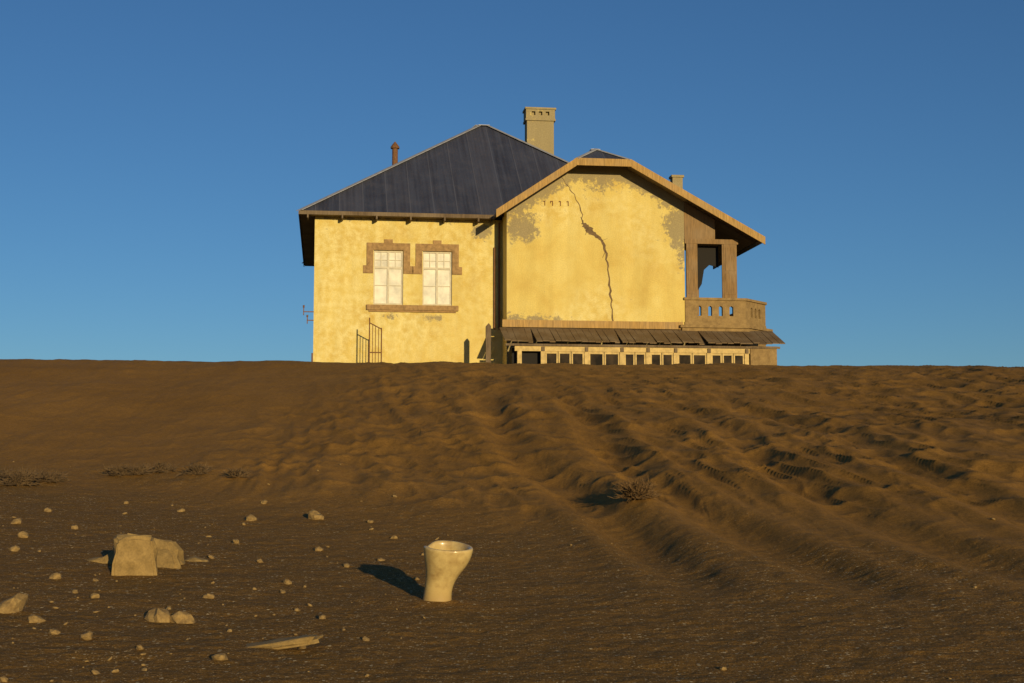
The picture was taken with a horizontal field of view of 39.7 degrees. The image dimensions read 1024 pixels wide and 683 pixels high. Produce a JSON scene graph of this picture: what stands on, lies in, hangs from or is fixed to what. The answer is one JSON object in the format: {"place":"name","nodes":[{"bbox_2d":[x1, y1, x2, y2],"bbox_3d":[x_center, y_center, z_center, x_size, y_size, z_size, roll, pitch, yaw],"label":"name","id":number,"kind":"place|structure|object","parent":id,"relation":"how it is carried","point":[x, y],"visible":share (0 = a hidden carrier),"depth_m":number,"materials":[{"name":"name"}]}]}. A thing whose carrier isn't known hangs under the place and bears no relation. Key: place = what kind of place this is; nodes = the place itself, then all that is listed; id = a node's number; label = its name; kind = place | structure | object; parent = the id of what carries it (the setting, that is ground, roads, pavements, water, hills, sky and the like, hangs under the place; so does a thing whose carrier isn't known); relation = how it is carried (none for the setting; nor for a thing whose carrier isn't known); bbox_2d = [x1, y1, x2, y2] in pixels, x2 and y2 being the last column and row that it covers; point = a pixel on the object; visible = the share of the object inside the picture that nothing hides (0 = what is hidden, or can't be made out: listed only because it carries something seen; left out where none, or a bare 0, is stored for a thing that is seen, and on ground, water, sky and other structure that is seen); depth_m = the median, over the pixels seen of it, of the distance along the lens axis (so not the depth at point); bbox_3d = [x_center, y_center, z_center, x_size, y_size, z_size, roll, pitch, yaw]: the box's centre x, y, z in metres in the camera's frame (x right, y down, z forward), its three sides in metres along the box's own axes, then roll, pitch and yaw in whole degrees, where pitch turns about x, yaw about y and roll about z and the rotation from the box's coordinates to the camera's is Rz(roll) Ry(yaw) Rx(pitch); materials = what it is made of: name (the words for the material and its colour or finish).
{"place":"outdoors","nodes":[
{"label":"outdoors","id":0,"kind":"place"},
{"bbox_2d":[0,359,1023,682],"bbox_3d":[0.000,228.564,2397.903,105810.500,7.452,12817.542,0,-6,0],"label":"ground","id":1,"kind":"structure","parent":0,"point":[814,523],"depth_m":15.08,"materials":[{"name":"brown sand"}]},
{"bbox_2d":[0,593,27,613],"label":"stone","id":2,"kind":"object","parent":1,"relation":"on","point":[17,602],"visible":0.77,"depth_m":9.29,"materials":[{"name":"beige stone"}]},
{"bbox_2d":[9,545,19,551],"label":"stone","id":3,"kind":"object","parent":1,"relation":"on","point":[15,548],"visible":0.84,"depth_m":12.40,"materials":[{"name":"beige stone"}]},
{"bbox_2d":[11,518,21,523],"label":"stone","id":4,"kind":"object","parent":1,"relation":"on","point":[17,521],"visible":1,"depth_m":14.62,"materials":[{"name":"beige stone"}]},
{"bbox_2d":[17,531,28,537],"bbox_3d":[-4.640,1.838,13.443,0.105,0.087,0.114,27,-32,-37],"label":"stone","id":5,"kind":"object","parent":1,"relation":"on","point":[22,534],"visible":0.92,"depth_m":13.41,"materials":[{"name":"beige stone"}]},
{"bbox_2d":[0,466,53,486],"bbox_3d":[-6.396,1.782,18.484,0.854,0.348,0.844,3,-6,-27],"label":"dry grass","id":6,"kind":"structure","parent":1,"relation":"on","point":[24,479],"depth_m":18.42,"materials":[{"name":"brown plant"}]},
{"bbox_2d":[28,614,45,622],"bbox_3d":[-3.002,1.764,8.946,0.095,0.082,0.107,-16,-25,31],"label":"stone","id":7,"kind":"object","parent":1,"relation":"on","point":[33,618],"visible":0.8,"depth_m":8.91,"materials":[{"name":"beige stone"}]},
{"bbox_2d":[30,469,69,482],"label":"dry grass","id":8,"kind":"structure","parent":1,"relation":"on","point":[54,475],"depth_m":18.84,"materials":[{"name":"brown plant"}]},
{"bbox_2d":[49,572,60,578],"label":"stone","id":9,"kind":"object","parent":1,"relation":"on","point":[56,575],"visible":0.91,"depth_m":10.84,"materials":[{"name":"beige stone"}]},
{"bbox_2d":[80,631,92,639],"bbox_3d":[-2.505,1.740,8.351,0.077,0.067,0.106,-3,-14,-29],"label":"stone","id":10,"kind":"object","parent":1,"relation":"on","point":[86,635],"visible":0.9,"depth_m":8.32,"materials":[{"name":"beige stone"}]},
{"bbox_2d":[87,557,102,561],"bbox_3d":[-3.487,1.877,11.978,0.217,0.111,0.161,0,-6,0],"label":"chunk","id":11,"kind":"object","parent":1,"relation":"on","point":[96,559],"visible":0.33,"depth_m":11.93,"materials":[{"name":"beige stone"}]},
{"bbox_2d":[90,593,99,598],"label":"stone","id":12,"kind":"object","parent":1,"relation":"on","point":[94,595],"visible":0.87,"depth_m":10.00,"materials":[{"name":"beige stone"}]},
{"bbox_2d":[99,464,134,476],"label":"dry grass","id":13,"kind":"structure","parent":1,"relation":"on","point":[118,471],"depth_m":19.62,"materials":[{"name":"brown plant"}]},
{"bbox_2d":[111,534,157,575],"bbox_3d":[-3.011,1.746,11.338,0.362,0.405,0.272,-2,-1,-12],"label":"rock","id":14,"kind":"object","parent":1,"relation":"on","point":[135,555],"visible":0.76,"depth_m":11.23,"materials":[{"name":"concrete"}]},
{"bbox_2d":[120,462,159,475],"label":"dry grass","id":15,"kind":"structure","parent":1,"relation":"on","point":[140,470],"depth_m":19.70,"materials":[{"name":"brown plant"}]},
{"bbox_2d":[98,533,184,568],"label":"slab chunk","id":16,"kind":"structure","parent":1,"relation":"on","point":[170,553],"depth_m":11.88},
{"bbox_2d":[144,608,170,622],"bbox_3d":[-2.266,1.781,9.132,0.198,0.133,0.129,-4,-7,38],"label":"stone","id":17,"kind":"object","parent":1,"relation":"on","point":[159,615],"visible":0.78,"depth_m":9.09,"materials":[{"name":"beige stone"}]},
{"bbox_2d":[148,460,179,472],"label":"dry grass","id":18,"kind":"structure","parent":1,"relation":"on","point":[163,469],"depth_m":19.97,"materials":[{"name":"brown plant"}]},
{"bbox_2d":[170,611,195,623],"bbox_3d":[-2.118,1.792,9.107,0.166,0.118,0.123,-6,-16,-10],"label":"stone","id":19,"kind":"object","parent":1,"relation":"on","point":[180,617],"visible":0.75,"depth_m":9.06,"materials":[{"name":"beige stone"}]},
{"bbox_2d":[175,461,213,476],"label":"dry grass","id":20,"kind":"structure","parent":1,"relation":"on","point":[200,469],"depth_m":19.56,"materials":[{"name":"brown plant"}]},
{"bbox_2d":[185,556,208,561],"bbox_3d":[-2.726,1.929,12.296,0.248,0.134,0.196,3,-6,-31],"label":"chunk","id":21,"kind":"object","parent":1,"relation":"on","point":[195,559],"visible":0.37,"depth_m":12.23,"materials":[{"name":"stone"}]},
{"bbox_2d":[202,593,214,598],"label":"stone","id":22,"kind":"object","parent":1,"relation":"on","point":[209,595],"visible":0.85,"depth_m":10.13,"materials":[{"name":"beige stone"}]},
{"bbox_2d":[211,653,227,659],"bbox_3d":[-1.613,1.745,7.792,0.103,0.067,0.077,-2,-6,22],"label":"stone","id":23,"kind":"object","parent":1,"relation":"on","point":[221,656],"visible":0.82,"depth_m":7.76,"materials":[{"name":"beige stone"}]},
{"bbox_2d":[220,468,249,477],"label":"dry grass","id":24,"kind":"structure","parent":1,"relation":"on","point":[232,473],"depth_m":19.20,"materials":[{"name":"brown plant"}]},
{"bbox_2d":[246,514,256,520],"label":"stone","id":25,"kind":"object","parent":1,"relation":"on","point":[250,517],"visible":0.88,"depth_m":15.69,"materials":[{"name":"beige stone"}]},
{"bbox_2d":[246,634,322,648],"bbox_3d":[-1.376,1.770,8.279,0.561,0.051,0.161,-12,-2,13],"label":"wooden plank","id":26,"kind":"object","parent":1,"relation":"on","point":[289,642],"depth_m":8.20,"materials":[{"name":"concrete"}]},
{"bbox_2d":[283,579,291,584],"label":"stone","id":27,"kind":"object","parent":1,"relation":"on","point":[287,581],"visible":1,"depth_m":11.03,"materials":[{"name":"beige stone"}]},
{"bbox_2d":[308,509,323,519],"bbox_3d":[-2.215,1.987,16.005,0.189,0.155,0.164,17,-5,2],"label":"stone","id":28,"kind":"object","parent":1,"relation":"on","point":[313,514],"visible":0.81,"depth_m":15.96,"materials":[{"name":"beige stone"}]},
{"bbox_2d":[315,546,322,550],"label":"stone","id":29,"kind":"object","parent":1,"relation":"on","point":[319,548],"visible":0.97,"depth_m":13.34,"materials":[{"name":"beige stone"}]},
{"bbox_2d":[423,540,472,601],"bbox_3d":[-0.472,1.718,10.297,0.370,0.480,0.319,5,6,22],"label":"toilet","id":30,"kind":"object","parent":1,"relation":"on","point":[446,562],"visible":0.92,"depth_m":10.22,"materials":[{"name":"ceramic"}]},
{"bbox_2d":[486,323,490,362],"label":"old post","id":31,"kind":"object","parent":1,"relation":"on","point":[488,342],"visible":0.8,"depth_m":44.94,"materials":[{"name":"brown wood"}]},
{"bbox_2d":[0,461,994,681],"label":"pebbles","id":32,"kind":"object","parent":1,"relation":"on","point":[57,632],"visible":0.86,"depth_m":9.31,"materials":[{"name":"beige stone"}]},
{"bbox_2d":[313,166,684,363],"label":"house walls","id":33,"kind":"structure","parent":1,"relation":"on","point":[553,264],"depth_m":46.82,"materials":[{"name":"yellow paint"}]},
{"bbox_2d":[369,318,381,362],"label":"gate","id":34,"kind":"structure","parent":33,"relation":"attached to","point":[375,352],"depth_m":45.06,"materials":[{"name":"brown wood"}]},
{"bbox_2d":[363,239,461,312],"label":"house trim","id":35,"kind":"structure","parent":33,"relation":"attached to","point":[389,244],"depth_m":47.01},
{"bbox_2d":[373,250,451,305],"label":"window frames","id":36,"kind":"structure","parent":33,"relation":"attached to","point":[401,268],"depth_m":47.12,"materials":[{"name":"white wood"}]},
{"bbox_2d":[375,252,449,303],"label":"window glass","id":37,"kind":"object","parent":36,"relation":"in","point":[395,279],"visible":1,"depth_m":47.15,"materials":[{"name":"white glass"}]},
{"bbox_2d":[300,126,755,264],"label":"house roof","id":38,"kind":"structure","parent":33,"relation":"on","point":[483,170],"depth_m":49.10,"materials":[{"name":"grey metal"}]},
{"bbox_2d":[298,210,494,265],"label":"roof eaves","id":39,"kind":"object","parent":38,"relation":"attached to","point":[307,224],"visible":0.96,"depth_m":46.98,"materials":[{"name":"wood"}]},
{"bbox_2d":[296,124,629,262],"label":"roof ridge cap","id":40,"kind":"object","parent":38,"relation":"attached to","point":[404,160],"visible":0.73,"depth_m":49.67,"materials":[{"name":"grey metal"}]},
{"bbox_2d":[496,158,765,244],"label":"bargeboard","id":41,"kind":"object","parent":38,"relation":"attached to","point":[664,182],"visible":1,"depth_m":46.29,"materials":[{"name":"brown wood"}]},
{"bbox_2d":[562,178,613,320],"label":"wall crack","id":42,"kind":"object","parent":33,"relation":"attached to","point":[588,229],"visible":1,"depth_m":46.74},
{"bbox_2d":[502,319,682,329],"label":"horizontal beam","id":43,"kind":"structure","parent":33,"relation":"attached to","point":[590,324],"depth_m":46.36,"materials":[{"name":"brown wood"}]},
{"bbox_2d":[522,107,683,188],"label":"chimneys","id":44,"kind":"object","parent":33,"relation":"on","point":[538,122],"visible":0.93,"depth_m":54.27,"materials":[{"name":"paint"}]},
{"bbox_2d":[499,327,784,344],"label":"veranda roof","id":45,"kind":"structure","parent":33,"relation":"attached to","point":[624,335],"depth_m":45.77,"materials":[{"name":"brown wood"}]},
{"bbox_2d":[506,343,779,348],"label":"fascia board","id":46,"kind":"object","parent":45,"relation":"attached to","point":[662,346],"visible":1,"depth_m":45.27,"materials":[{"name":"brown wood"}]},
{"bbox_2d":[680,297,776,364],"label":"balcony","id":47,"kind":"structure","parent":33,"relation":"attached to","point":[747,315],"depth_m":46.97,"materials":[{"name":"concrete"}]},
{"bbox_2d":[684,202,737,314],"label":"loggia wood","id":48,"kind":"object","parent":47,"relation":"on","point":[699,227],"visible":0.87,"depth_m":47.20,"materials":[{"name":"brown wood"}]},
{"bbox_2d":[697,246,718,288],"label":"torn loggia lining","id":49,"kind":"object","parent":48,"relation":"attached to","point":[707,256],"visible":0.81,"depth_m":47.62,"materials":[{"name":"black fabric"}]},
{"bbox_2d":[509,346,743,364],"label":"window frames","id":50,"kind":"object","parent":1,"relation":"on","point":[596,359],"depth_m":45.22,"materials":[{"name":"wood"}]},
{"bbox_2d":[542,347,748,353],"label":"veranda brackets","id":51,"kind":"object","parent":50,"relation":"attached to","point":[675,350],"visible":1,"depth_m":45.30,"materials":[{"name":"brown wood"}]},
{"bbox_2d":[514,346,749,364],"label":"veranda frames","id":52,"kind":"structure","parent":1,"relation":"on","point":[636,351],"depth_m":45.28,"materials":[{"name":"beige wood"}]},
{"bbox_2d":[608,477,664,501],"bbox_3d":[1.434,1.652,15.899,0.610,0.304,0.556,4,-7,-36],"label":"dry bush","id":53,"kind":"object","parent":1,"relation":"on","point":[640,490],"visible":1,"depth_m":15.84,"materials":[{"name":"brown plant"}]},
{"bbox_2d":[0,0,1023,366],"label":"sky","id":54,"kind":"structure","parent":0,"point":[159,159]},
{"bbox_2d":[303,142,761,361],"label":"house","id":55,"kind":"structure","parent":0,"point":[725,230],"depth_m":47.36,"materials":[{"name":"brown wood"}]}
]}

